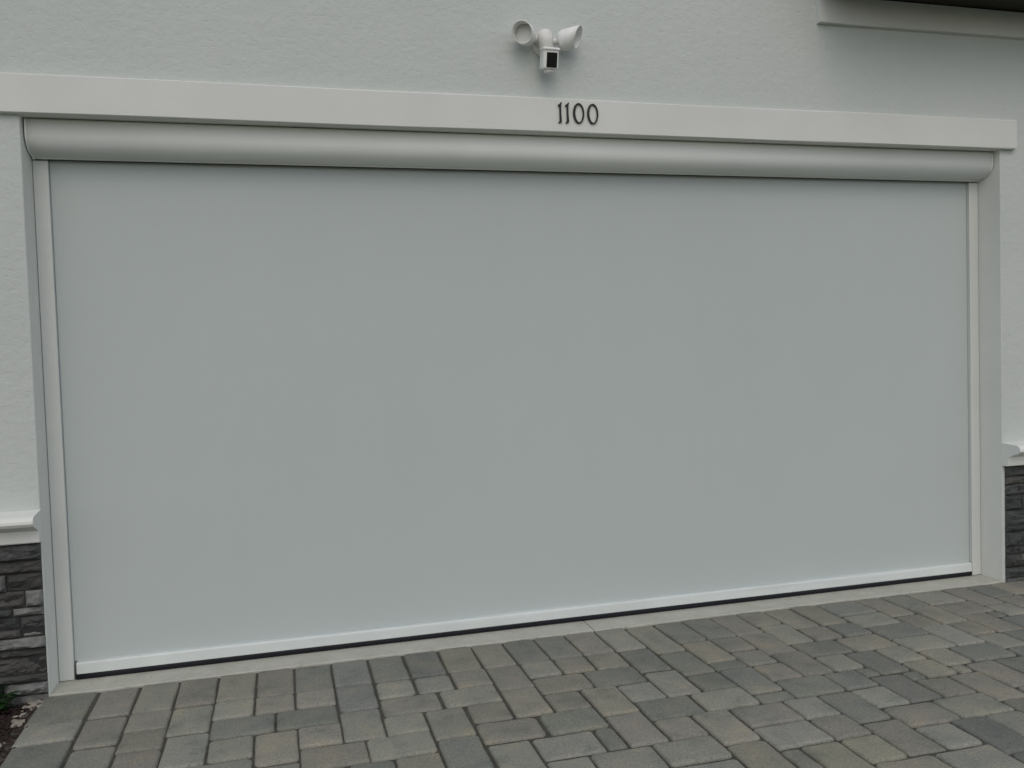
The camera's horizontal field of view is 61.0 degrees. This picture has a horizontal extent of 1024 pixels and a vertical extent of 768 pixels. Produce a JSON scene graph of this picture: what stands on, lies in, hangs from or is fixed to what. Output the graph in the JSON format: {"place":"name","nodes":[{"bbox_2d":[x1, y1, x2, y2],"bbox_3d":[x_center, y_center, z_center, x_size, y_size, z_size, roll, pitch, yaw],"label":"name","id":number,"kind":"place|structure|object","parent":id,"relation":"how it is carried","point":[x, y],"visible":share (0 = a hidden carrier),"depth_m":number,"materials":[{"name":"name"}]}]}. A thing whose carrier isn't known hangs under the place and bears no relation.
{"place":"outdoors","nodes":[
{"label":"outdoors","id":0,"kind":"place"},
{"bbox_2d":[0,580,1023,767],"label":"driveway","id":1,"kind":"structure","parent":0,"point":[46,737],"depth_m":3.42,"materials":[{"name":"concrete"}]},
{"bbox_2d":[0,696,70,747],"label":"mortar crumbs","id":2,"kind":"object","parent":1,"relation":"on","point":[20,722],"visible":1,"depth_m":3.47,"materials":[{"name":"beige concrete"}]},
{"bbox_2d":[86,584,1021,761],"bbox_3d":[1.098,1.225,3.347,5.459,0.004,2.410,-2,2,-15],"label":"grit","id":3,"kind":"object","parent":1,"relation":"on","point":[537,646],"visible":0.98,"depth_m":3.83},
{"label":"lawn","id":4,"kind":"structure","parent":0,"visible":0},
{"bbox_2d":[0,704,36,764],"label":"mulch bed","id":5,"kind":"object","parent":4,"relation":"on","point":[6,715],"visible":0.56,"depth_m":3.50,"materials":[{"name":"brown wood"}]},
{"bbox_2d":[0,683,19,710],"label":"weed","id":6,"kind":"object","parent":5,"relation":"on","point":[3,703],"visible":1,"depth_m":3.54,"materials":[{"name":"green plant"}]},
{"bbox_2d":[0,0,1023,707],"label":"house","id":7,"kind":"structure","parent":4,"relation":"on","point":[920,74],"depth_m":4.07,"materials":[{"name":"paint"}]},
{"bbox_2d":[24,118,992,680],"bbox_3d":[0.344,0.002,4.363,4.876,2.410,0.192,-2,2,-15],"label":"garage screen","id":8,"kind":"object","parent":7,"relation":"attached to","point":[306,390],"visible":1,"depth_m":4.26,"materials":[{"name":"white fabric"}]},
{"bbox_2d":[512,20,581,73],"bbox_3d":[0.164,-1.555,4.048,0.349,0.226,0.149,-2,2,-15],"label":"floodlight camera","id":9,"kind":"object","parent":7,"relation":"attached to","point":[543,41],"visible":1,"depth_m":4.02,"materials":[{"name":"white plastic"}]},
{"bbox_2d":[558,102,597,123],"bbox_3d":[0.315,-1.286,4.136,0.202,0.098,0.006,-2,2,-15],"label":"house number","id":10,"kind":"object","parent":7,"relation":"attached to","point":[574,115],"visible":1,"depth_m":4.13,"materials":[{"name":"black metal"}]},
{"bbox_2d":[49,574,1002,696],"bbox_3d":[0.382,1.230,4.412,4.888,0.052,0.283,-2,2,-15],"label":"threshold","id":11,"kind":"object","parent":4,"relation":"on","point":[133,680],"visible":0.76,"depth_m":4.21,"materials":[{"name":"concrete"}]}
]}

